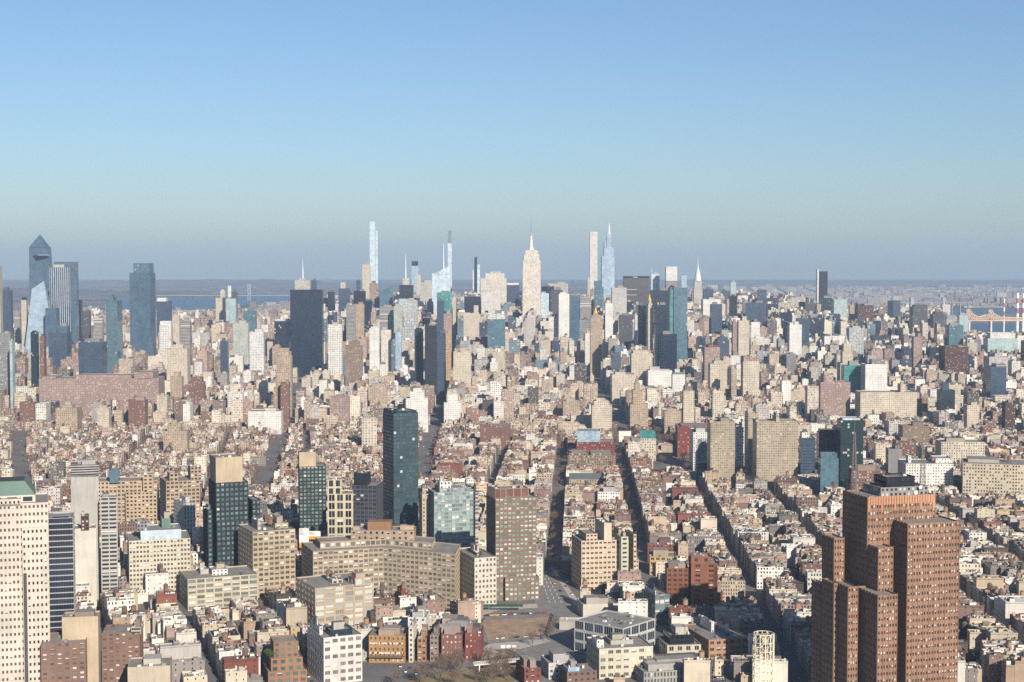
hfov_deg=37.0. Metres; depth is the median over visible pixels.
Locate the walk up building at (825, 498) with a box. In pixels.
[818,494,831,506]
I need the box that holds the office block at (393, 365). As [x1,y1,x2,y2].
[391,339,395,372]
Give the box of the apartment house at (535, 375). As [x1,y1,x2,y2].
[528,372,538,387]
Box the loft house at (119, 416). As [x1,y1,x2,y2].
[114,409,123,426]
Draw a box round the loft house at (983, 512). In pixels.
[974,505,994,522]
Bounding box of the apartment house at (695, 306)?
[692,304,698,310]
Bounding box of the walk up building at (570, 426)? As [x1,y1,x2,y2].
[558,421,578,433]
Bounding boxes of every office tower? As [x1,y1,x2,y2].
[0,266,2,332]
[0,476,49,681]
[3,287,12,332]
[14,311,21,343]
[49,262,78,343]
[71,459,99,598]
[79,300,82,341]
[83,309,90,340]
[94,316,103,340]
[156,298,171,335]
[231,289,237,318]
[286,290,323,376]
[295,266,310,289]
[311,278,316,289]
[328,290,334,311]
[339,282,349,313]
[346,303,355,340]
[354,289,365,303]
[354,302,364,339]
[363,299,371,324]
[380,305,393,340]
[399,257,413,305]
[417,275,420,295]
[420,280,431,301]
[425,324,436,402]
[432,272,435,300]
[437,330,445,400]
[453,296,455,350]
[464,294,480,313]
[464,305,478,339]
[481,271,506,303]
[481,290,499,314]
[507,281,519,305]
[524,316,534,346]
[541,285,553,310]
[541,292,548,317]
[547,282,567,293]
[550,287,562,315]
[580,297,590,318]
[605,300,612,339]
[611,285,626,314]
[619,313,632,349]
[623,276,649,304]
[637,302,645,345]
[650,288,668,306]
[651,272,659,289]
[654,324,676,371]
[665,267,676,289]
[701,297,720,315]
[702,287,712,298]
[710,302,721,333]
[729,294,736,315]
[743,300,765,323]
[757,288,766,302]
[796,316,808,345]
[887,300,899,317]
[986,363,1006,397]
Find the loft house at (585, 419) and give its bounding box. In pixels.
[570,410,590,427]
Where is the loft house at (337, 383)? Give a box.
[333,379,340,389]
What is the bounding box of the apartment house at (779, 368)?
[774,363,784,374]
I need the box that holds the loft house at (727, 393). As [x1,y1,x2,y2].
[725,386,729,399]
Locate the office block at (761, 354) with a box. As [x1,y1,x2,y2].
[755,348,771,360]
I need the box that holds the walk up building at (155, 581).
[144,563,168,602]
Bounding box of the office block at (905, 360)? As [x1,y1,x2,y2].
[898,355,911,366]
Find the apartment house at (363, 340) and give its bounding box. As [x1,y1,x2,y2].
[359,335,367,357]
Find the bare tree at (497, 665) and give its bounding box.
[483,660,503,674]
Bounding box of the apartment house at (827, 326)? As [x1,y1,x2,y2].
[824,320,831,335]
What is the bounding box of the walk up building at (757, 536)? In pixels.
[739,532,760,557]
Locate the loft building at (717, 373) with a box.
[708,357,726,393]
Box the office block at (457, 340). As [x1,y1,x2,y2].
[455,337,462,345]
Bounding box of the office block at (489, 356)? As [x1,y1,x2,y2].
[487,354,492,362]
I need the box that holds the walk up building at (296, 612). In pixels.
[284,602,306,627]
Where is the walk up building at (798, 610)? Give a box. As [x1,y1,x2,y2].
[784,601,810,638]
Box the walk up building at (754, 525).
[730,522,759,541]
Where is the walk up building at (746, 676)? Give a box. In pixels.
[740,671,751,681]
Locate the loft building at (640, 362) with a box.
[630,350,651,385]
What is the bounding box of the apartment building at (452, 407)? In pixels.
[444,392,461,422]
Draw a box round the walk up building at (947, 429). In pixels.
[930,426,953,432]
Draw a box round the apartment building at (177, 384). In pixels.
[170,371,183,399]
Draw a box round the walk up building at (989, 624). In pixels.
[978,621,1005,627]
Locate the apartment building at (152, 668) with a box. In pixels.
[128,653,171,681]
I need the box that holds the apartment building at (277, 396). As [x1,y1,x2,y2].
[274,381,281,408]
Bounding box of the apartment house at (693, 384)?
[689,380,696,392]
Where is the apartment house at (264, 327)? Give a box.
[261,323,268,332]
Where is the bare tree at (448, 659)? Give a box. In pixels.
[439,652,455,672]
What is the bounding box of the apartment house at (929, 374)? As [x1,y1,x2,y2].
[924,369,936,381]
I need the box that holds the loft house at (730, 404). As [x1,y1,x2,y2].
[727,398,737,410]
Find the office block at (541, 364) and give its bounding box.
[535,357,558,370]
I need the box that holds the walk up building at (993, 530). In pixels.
[989,525,1013,541]
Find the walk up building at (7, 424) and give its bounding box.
[4,420,15,429]
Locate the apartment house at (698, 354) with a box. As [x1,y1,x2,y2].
[694,349,701,369]
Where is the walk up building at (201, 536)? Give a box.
[200,528,202,543]
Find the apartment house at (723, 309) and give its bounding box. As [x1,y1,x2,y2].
[722,304,725,315]
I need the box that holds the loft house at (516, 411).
[514,404,518,416]
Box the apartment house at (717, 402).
[711,387,723,419]
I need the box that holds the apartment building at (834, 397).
[816,371,849,416]
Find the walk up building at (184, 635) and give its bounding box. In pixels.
[175,628,196,641]
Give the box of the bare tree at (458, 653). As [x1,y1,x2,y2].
[448,645,465,668]
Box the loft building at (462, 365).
[453,347,470,387]
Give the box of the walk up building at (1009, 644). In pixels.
[981,640,1023,676]
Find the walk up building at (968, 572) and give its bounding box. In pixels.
[959,569,978,588]
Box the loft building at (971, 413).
[964,402,978,427]
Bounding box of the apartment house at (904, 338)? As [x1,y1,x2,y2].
[901,334,908,344]
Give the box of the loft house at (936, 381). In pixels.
[932,379,943,387]
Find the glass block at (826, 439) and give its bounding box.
[816,428,836,473]
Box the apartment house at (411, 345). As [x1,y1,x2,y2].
[408,340,414,356]
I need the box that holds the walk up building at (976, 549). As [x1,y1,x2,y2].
[964,546,981,553]
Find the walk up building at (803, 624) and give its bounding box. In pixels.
[791,616,810,650]
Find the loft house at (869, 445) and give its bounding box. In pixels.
[866,440,882,458]
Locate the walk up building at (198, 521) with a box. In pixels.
[195,517,202,525]
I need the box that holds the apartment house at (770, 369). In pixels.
[766,364,774,375]
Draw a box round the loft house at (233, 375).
[230,373,241,383]
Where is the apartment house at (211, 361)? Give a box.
[209,353,213,369]
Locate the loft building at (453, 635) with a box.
[441,623,464,660]
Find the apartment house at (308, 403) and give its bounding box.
[304,395,312,420]
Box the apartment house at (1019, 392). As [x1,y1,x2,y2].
[1014,388,1023,396]
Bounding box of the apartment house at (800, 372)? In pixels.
[794,368,805,381]
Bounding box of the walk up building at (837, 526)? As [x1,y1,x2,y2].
[815,524,841,542]
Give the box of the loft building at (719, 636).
[685,612,747,658]
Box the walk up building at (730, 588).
[718,577,744,601]
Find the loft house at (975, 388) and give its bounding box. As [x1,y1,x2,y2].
[964,385,981,389]
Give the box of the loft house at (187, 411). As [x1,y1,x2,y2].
[183,402,192,420]
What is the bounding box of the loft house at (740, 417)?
[738,415,743,425]
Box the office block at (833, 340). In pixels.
[831,337,838,344]
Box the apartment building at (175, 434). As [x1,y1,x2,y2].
[163,420,188,452]
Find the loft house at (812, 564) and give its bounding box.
[800,554,821,579]
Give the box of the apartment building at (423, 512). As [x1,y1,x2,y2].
[419,486,428,536]
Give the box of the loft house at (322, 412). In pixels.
[318,406,327,420]
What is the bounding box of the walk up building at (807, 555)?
[805,551,821,558]
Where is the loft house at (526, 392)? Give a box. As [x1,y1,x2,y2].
[524,389,527,398]
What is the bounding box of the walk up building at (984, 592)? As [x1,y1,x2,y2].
[981,582,1008,603]
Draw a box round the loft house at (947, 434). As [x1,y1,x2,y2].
[939,431,950,437]
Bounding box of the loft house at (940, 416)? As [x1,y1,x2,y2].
[934,410,948,426]
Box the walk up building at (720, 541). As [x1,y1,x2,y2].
[704,538,724,546]
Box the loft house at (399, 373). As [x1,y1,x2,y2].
[397,370,402,378]
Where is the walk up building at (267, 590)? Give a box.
[266,588,279,606]
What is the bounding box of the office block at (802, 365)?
[799,363,807,369]
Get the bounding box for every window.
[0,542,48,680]
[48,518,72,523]
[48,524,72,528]
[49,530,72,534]
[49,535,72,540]
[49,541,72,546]
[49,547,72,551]
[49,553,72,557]
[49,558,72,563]
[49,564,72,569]
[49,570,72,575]
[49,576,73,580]
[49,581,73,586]
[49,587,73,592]
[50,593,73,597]
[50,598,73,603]
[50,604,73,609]
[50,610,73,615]
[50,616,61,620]
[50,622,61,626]
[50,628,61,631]
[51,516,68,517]
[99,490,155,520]
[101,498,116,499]
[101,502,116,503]
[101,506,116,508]
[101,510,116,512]
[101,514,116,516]
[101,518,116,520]
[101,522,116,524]
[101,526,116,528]
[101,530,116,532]
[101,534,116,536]
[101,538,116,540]
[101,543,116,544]
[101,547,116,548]
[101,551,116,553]
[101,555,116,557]
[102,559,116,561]
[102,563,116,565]
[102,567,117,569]
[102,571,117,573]
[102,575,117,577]
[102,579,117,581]
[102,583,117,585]
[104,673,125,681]
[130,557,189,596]
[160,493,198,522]
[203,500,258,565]
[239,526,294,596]
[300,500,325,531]
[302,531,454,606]
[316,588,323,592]
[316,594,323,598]
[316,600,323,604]
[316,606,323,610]
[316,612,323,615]
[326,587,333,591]
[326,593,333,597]
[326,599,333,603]
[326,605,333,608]
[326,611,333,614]
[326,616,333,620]
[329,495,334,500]
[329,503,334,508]
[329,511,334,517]
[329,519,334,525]
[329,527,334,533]
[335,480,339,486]
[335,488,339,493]
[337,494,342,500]
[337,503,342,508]
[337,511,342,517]
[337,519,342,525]
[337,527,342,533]
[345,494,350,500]
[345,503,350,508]
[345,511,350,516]
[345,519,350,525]
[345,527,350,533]
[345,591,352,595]
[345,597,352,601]
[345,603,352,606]
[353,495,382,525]
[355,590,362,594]
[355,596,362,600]
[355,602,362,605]
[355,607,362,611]
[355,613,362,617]
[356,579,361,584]
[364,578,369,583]
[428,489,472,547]
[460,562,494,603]
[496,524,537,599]
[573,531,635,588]
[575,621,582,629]
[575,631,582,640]
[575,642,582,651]
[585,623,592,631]
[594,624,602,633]
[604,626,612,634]
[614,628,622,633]
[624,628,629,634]
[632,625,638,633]
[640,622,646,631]
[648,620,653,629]
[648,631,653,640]
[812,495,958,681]
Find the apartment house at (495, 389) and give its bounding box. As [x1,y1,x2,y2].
[490,380,500,399]
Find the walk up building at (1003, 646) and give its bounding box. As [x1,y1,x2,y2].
[983,643,1023,649]
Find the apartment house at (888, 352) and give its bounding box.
[882,345,894,363]
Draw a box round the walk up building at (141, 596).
[138,589,145,603]
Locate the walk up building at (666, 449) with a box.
[661,442,672,456]
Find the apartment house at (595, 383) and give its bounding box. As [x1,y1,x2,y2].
[593,381,597,399]
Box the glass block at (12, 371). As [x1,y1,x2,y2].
[10,339,15,407]
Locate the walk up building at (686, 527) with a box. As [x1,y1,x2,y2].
[683,522,699,532]
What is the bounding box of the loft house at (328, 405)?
[320,402,329,412]
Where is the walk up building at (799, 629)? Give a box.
[792,626,810,652]
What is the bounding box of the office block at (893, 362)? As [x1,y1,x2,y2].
[889,358,899,373]
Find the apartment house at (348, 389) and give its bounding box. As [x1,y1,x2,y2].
[343,386,352,394]
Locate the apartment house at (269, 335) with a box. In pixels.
[265,332,273,338]
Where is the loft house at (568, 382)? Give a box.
[565,378,573,385]
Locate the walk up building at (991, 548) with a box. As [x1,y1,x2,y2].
[981,544,1007,551]
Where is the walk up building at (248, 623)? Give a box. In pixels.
[241,617,255,639]
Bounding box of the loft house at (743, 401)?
[736,397,747,403]
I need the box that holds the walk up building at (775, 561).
[755,557,783,585]
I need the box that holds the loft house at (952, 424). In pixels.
[942,417,957,428]
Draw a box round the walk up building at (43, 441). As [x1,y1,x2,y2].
[40,437,47,452]
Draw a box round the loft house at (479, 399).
[477,394,485,406]
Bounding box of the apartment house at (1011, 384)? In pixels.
[1006,379,1016,388]
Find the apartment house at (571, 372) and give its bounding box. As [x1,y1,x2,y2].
[569,365,573,379]
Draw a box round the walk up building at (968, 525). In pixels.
[960,522,973,529]
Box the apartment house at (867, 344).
[864,341,873,348]
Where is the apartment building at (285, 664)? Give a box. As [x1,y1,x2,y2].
[262,634,306,681]
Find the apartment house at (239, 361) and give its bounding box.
[234,355,243,372]
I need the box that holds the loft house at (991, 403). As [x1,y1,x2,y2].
[988,398,996,406]
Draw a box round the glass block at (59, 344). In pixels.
[48,323,71,373]
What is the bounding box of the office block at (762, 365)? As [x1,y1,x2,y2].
[759,360,765,368]
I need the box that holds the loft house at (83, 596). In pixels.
[76,592,91,602]
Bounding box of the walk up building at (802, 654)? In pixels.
[801,642,810,670]
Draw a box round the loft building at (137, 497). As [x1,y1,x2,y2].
[99,468,159,521]
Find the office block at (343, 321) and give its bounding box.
[340,318,344,340]
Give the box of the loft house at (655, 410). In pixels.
[652,406,658,417]
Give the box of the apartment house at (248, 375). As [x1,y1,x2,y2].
[244,369,252,382]
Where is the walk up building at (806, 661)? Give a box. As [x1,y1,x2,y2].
[804,647,810,681]
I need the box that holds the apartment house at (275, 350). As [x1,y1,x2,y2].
[272,344,280,365]
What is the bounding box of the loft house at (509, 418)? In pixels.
[506,416,511,422]
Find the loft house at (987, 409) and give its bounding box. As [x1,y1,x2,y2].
[985,406,994,412]
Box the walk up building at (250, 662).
[222,648,258,681]
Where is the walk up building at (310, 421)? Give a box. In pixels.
[306,418,318,430]
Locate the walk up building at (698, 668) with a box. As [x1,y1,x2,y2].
[683,649,711,681]
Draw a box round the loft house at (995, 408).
[990,407,1001,413]
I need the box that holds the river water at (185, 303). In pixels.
[116,294,325,308]
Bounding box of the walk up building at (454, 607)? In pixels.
[453,598,483,619]
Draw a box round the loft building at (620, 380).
[610,371,634,402]
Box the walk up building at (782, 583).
[766,581,794,605]
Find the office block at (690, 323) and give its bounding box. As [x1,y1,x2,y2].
[687,317,693,330]
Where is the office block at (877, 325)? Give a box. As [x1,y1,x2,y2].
[872,318,880,334]
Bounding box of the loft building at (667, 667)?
[635,652,713,681]
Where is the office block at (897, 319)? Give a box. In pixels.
[893,316,901,325]
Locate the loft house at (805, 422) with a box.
[798,419,810,431]
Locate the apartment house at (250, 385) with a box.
[246,383,254,389]
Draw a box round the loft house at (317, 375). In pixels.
[312,370,322,385]
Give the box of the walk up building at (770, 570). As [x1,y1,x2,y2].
[756,563,782,588]
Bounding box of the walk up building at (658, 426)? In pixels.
[649,425,662,434]
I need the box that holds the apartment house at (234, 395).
[228,389,243,407]
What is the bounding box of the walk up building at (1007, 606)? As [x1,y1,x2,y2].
[997,596,1023,627]
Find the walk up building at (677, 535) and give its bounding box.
[669,530,681,541]
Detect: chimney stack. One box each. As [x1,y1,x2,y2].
[1003,299,1004,331]
[1015,293,1018,331]
[1021,293,1023,330]
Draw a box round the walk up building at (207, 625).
[201,620,220,642]
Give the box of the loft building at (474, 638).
[465,623,483,659]
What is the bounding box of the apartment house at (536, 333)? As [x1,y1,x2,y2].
[535,328,537,339]
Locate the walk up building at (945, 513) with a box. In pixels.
[937,506,955,516]
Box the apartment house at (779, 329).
[777,325,782,335]
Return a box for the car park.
[483,617,548,640]
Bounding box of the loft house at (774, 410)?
[769,409,779,418]
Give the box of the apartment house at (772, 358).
[767,351,778,365]
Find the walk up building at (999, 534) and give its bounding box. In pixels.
[997,532,1023,544]
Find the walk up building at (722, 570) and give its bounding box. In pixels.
[718,566,741,573]
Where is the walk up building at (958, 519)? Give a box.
[947,516,963,523]
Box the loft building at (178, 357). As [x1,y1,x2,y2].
[166,345,190,385]
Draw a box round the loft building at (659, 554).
[649,547,676,574]
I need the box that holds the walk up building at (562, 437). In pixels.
[557,432,565,447]
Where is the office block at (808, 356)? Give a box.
[805,352,816,361]
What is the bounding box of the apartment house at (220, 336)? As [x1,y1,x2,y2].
[215,332,227,341]
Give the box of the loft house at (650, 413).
[648,409,651,417]
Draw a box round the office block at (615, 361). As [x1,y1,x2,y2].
[611,353,620,372]
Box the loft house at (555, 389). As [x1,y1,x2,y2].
[549,385,560,398]
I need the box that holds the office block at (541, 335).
[538,331,544,346]
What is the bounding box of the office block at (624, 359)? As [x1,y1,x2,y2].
[621,354,628,367]
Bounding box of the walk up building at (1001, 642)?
[993,640,1021,644]
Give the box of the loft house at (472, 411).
[466,406,478,421]
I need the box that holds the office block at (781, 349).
[778,345,784,354]
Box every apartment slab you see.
[707,417,734,488]
[735,424,744,465]
[744,408,757,469]
[752,412,797,492]
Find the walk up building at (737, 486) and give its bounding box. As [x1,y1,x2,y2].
[735,483,752,492]
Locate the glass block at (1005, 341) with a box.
[983,332,1016,351]
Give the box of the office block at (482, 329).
[479,320,485,336]
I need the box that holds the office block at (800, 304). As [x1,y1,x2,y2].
[798,300,804,307]
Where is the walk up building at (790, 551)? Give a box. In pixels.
[785,543,813,566]
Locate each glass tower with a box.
[25,281,49,353]
[29,235,51,308]
[45,305,58,347]
[48,511,75,631]
[106,295,122,372]
[129,263,155,355]
[226,286,236,322]
[356,279,360,290]
[370,222,377,282]
[380,286,392,306]
[383,408,417,525]
[395,328,401,370]
[403,298,417,339]
[412,261,417,293]
[414,328,422,383]
[428,476,477,547]
[433,242,450,313]
[437,291,451,312]
[437,298,443,331]
[448,230,451,291]
[473,257,479,293]
[487,310,504,347]
[569,293,579,345]
[594,281,603,307]
[601,225,614,299]
[654,302,668,332]
[669,287,687,360]
[681,274,686,287]
[730,280,735,295]
[803,297,814,313]
[816,269,827,302]
[819,296,831,310]
[831,297,846,316]
[837,416,863,486]
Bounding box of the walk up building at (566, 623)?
[559,615,586,629]
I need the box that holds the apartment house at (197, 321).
[194,315,200,328]
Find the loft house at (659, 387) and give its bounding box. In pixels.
[655,385,663,391]
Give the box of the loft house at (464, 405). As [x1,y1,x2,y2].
[462,403,468,416]
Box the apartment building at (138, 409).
[128,395,147,425]
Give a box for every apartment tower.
[0,331,13,394]
[21,297,27,345]
[31,330,38,386]
[39,334,46,377]
[100,492,117,590]
[159,321,172,355]
[173,313,180,344]
[180,317,191,353]
[203,453,259,567]
[216,289,225,322]
[220,338,228,372]
[233,320,249,368]
[249,329,264,376]
[276,348,292,416]
[298,448,325,531]
[327,476,352,535]
[328,322,342,378]
[352,470,382,525]
[362,263,370,298]
[369,323,379,375]
[381,326,390,370]
[394,304,402,338]
[444,311,451,369]
[446,329,450,392]
[486,483,538,600]
[558,292,568,335]
[572,518,635,590]
[587,276,589,295]
[589,232,597,288]
[634,313,637,346]
[642,581,669,624]
[731,319,736,354]
[737,316,748,354]
[787,321,801,356]
[846,326,863,356]
[848,302,854,322]
[855,302,873,320]
[909,305,927,333]
[911,333,921,368]
[929,309,946,325]
[939,345,968,372]
[957,313,968,331]
[983,349,1007,387]
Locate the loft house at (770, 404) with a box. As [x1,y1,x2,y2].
[766,401,772,409]
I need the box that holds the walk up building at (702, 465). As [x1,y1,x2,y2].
[697,460,706,481]
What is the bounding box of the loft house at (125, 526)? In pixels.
[118,520,135,546]
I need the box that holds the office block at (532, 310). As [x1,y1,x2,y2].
[529,308,535,327]
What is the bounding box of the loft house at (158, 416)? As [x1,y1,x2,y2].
[153,410,168,421]
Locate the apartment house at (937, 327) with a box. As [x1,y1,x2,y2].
[934,323,941,334]
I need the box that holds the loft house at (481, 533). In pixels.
[478,527,485,540]
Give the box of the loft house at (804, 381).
[801,378,810,385]
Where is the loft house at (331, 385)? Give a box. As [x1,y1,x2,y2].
[328,381,333,389]
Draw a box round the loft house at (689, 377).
[685,374,693,382]
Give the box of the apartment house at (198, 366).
[194,358,203,374]
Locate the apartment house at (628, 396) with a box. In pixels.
[625,389,631,418]
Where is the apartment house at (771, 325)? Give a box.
[765,318,776,333]
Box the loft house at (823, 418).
[814,414,829,423]
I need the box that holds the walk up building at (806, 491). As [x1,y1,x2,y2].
[782,487,811,504]
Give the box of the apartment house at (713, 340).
[710,334,719,344]
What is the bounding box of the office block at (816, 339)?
[814,333,819,346]
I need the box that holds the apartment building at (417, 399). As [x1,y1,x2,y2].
[406,388,427,422]
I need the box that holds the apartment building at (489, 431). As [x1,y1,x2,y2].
[480,422,510,449]
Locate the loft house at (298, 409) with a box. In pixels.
[295,406,301,423]
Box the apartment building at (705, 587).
[688,552,722,611]
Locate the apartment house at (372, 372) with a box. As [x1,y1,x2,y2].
[368,367,378,385]
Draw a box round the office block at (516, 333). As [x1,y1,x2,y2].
[512,329,517,338]
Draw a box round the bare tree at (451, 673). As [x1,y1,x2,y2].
[444,669,463,681]
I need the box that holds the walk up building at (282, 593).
[274,584,291,610]
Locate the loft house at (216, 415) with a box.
[212,409,221,421]
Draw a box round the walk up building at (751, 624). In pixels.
[741,617,765,634]
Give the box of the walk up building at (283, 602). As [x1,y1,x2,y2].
[280,597,300,623]
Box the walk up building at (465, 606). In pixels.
[456,592,475,618]
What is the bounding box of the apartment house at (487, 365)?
[485,363,489,371]
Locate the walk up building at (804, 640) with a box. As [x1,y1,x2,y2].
[799,636,810,666]
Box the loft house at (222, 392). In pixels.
[218,388,225,398]
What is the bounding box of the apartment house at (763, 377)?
[759,369,768,389]
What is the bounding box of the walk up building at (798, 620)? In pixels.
[787,617,804,643]
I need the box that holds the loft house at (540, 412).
[535,410,545,414]
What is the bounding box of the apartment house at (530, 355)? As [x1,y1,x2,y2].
[526,349,534,361]
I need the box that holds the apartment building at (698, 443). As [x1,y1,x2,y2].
[690,426,706,470]
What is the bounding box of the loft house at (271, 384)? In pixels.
[268,380,275,392]
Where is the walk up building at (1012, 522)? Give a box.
[1008,515,1023,531]
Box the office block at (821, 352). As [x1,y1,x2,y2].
[815,347,826,359]
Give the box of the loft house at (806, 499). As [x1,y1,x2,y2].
[794,494,818,511]
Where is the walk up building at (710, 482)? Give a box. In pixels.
[706,479,722,497]
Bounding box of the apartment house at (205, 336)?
[199,330,210,346]
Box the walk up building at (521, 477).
[498,474,524,485]
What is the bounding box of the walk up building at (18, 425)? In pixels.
[14,421,26,430]
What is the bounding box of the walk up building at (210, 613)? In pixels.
[196,607,216,630]
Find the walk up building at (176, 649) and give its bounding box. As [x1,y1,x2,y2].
[159,638,200,658]
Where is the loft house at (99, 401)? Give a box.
[94,400,105,404]
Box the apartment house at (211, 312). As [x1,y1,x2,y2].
[207,308,213,315]
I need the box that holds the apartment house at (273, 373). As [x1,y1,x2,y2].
[271,370,275,379]
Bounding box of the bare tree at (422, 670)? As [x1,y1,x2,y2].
[411,661,434,681]
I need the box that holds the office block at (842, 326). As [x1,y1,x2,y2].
[839,320,846,334]
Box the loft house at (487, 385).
[483,381,488,390]
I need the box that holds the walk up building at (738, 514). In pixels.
[725,508,753,532]
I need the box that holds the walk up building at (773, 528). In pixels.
[768,523,782,543]
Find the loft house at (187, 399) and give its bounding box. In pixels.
[181,395,193,414]
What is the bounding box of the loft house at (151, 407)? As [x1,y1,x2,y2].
[148,400,154,413]
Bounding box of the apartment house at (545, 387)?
[541,376,549,392]
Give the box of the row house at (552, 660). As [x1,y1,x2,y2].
[541,649,576,678]
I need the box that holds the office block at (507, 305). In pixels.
[503,302,510,311]
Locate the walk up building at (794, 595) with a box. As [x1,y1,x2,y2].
[773,591,810,618]
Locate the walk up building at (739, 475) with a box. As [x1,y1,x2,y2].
[735,468,744,483]
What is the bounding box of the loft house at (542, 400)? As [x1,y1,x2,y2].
[539,395,549,401]
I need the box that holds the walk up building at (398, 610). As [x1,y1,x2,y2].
[371,605,405,622]
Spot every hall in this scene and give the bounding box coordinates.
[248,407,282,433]
[577,594,617,616]
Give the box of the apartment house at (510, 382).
[507,377,513,388]
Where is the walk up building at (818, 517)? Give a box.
[810,513,833,533]
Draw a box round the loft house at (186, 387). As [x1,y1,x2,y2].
[184,384,188,393]
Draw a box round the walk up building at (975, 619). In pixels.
[967,609,995,628]
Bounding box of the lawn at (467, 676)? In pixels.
[406,665,515,681]
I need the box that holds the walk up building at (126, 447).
[123,443,130,457]
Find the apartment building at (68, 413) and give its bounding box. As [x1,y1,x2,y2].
[56,401,81,432]
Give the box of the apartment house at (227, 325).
[224,321,232,333]
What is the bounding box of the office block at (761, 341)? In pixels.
[749,335,768,349]
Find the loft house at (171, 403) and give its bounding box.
[169,397,173,410]
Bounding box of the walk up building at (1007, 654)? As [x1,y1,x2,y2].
[1001,651,1011,660]
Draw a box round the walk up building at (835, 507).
[828,500,842,516]
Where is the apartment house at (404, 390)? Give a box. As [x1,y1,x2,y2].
[400,385,409,396]
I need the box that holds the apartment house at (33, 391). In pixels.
[28,387,38,400]
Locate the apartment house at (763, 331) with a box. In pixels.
[760,326,766,337]
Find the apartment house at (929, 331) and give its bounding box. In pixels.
[928,326,930,339]
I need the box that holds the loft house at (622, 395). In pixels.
[620,388,627,407]
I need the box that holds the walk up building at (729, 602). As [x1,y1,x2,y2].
[722,595,756,606]
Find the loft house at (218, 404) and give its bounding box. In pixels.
[213,399,225,413]
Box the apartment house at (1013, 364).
[1008,356,1019,376]
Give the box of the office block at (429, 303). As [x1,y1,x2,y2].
[427,299,432,307]
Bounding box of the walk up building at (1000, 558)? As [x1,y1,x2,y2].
[984,556,1019,560]
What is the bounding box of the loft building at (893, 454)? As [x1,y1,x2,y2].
[885,444,901,472]
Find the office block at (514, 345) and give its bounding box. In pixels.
[509,338,519,352]
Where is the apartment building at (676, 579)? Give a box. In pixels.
[665,560,688,604]
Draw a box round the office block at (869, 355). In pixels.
[865,351,876,362]
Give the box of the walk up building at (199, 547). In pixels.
[196,544,202,551]
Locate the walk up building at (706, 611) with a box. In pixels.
[693,604,712,619]
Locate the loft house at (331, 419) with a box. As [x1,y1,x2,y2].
[326,415,337,428]
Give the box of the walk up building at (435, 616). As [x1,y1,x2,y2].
[430,611,450,626]
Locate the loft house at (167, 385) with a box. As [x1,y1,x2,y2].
[165,380,169,393]
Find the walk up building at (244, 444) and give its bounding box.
[238,440,249,448]
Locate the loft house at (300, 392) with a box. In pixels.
[296,388,305,403]
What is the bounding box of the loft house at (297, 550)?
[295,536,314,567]
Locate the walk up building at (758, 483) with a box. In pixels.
[753,479,766,487]
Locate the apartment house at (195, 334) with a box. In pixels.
[192,329,203,343]
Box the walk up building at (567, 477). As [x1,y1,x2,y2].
[566,470,579,484]
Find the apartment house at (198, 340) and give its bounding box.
[194,335,201,346]
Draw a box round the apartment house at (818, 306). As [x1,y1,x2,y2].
[815,303,820,312]
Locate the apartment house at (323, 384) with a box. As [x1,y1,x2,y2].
[319,379,327,399]
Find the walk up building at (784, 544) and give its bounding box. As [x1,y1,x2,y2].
[781,541,813,550]
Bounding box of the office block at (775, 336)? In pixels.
[772,333,782,345]
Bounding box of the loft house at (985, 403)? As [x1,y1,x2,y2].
[982,397,988,409]
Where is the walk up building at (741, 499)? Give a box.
[715,495,745,513]
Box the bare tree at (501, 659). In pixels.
[497,654,512,668]
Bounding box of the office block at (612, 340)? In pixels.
[608,335,617,352]
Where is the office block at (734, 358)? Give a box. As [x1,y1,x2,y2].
[729,351,739,365]
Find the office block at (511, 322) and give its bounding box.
[508,315,514,330]
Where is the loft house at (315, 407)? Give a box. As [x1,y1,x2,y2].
[312,404,318,417]
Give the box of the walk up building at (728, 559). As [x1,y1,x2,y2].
[717,553,736,566]
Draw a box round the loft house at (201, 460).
[194,455,206,480]
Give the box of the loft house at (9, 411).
[1,407,15,415]
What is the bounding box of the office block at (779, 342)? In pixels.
[776,338,783,349]
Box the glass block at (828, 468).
[818,452,838,493]
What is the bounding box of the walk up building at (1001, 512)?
[995,503,1023,517]
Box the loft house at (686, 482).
[680,479,695,484]
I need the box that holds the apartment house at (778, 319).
[775,317,780,327]
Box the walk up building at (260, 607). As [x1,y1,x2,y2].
[250,600,270,616]
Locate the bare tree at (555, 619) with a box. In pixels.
[546,613,557,631]
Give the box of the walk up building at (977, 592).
[976,586,1003,602]
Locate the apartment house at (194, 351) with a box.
[192,344,196,358]
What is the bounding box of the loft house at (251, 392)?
[246,388,253,400]
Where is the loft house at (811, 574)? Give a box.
[805,567,821,593]
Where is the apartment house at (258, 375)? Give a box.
[254,372,262,389]
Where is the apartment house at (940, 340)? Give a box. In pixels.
[935,336,943,344]
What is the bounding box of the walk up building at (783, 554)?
[747,551,785,571]
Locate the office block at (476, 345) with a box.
[473,342,480,354]
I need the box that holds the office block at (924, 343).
[922,340,932,346]
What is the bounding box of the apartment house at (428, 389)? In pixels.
[420,384,433,399]
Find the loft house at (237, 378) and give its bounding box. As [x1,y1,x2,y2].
[232,375,240,383]
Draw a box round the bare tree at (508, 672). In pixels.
[500,667,514,680]
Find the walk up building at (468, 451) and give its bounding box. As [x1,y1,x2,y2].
[448,448,472,458]
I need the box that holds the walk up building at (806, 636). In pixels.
[798,634,810,663]
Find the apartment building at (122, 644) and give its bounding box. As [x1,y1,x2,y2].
[101,615,143,681]
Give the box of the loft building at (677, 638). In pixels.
[658,623,700,654]
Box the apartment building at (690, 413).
[682,383,699,422]
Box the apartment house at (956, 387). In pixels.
[949,383,960,411]
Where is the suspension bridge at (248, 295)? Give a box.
[156,284,289,300]
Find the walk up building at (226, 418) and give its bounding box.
[221,413,231,423]
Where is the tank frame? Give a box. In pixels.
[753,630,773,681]

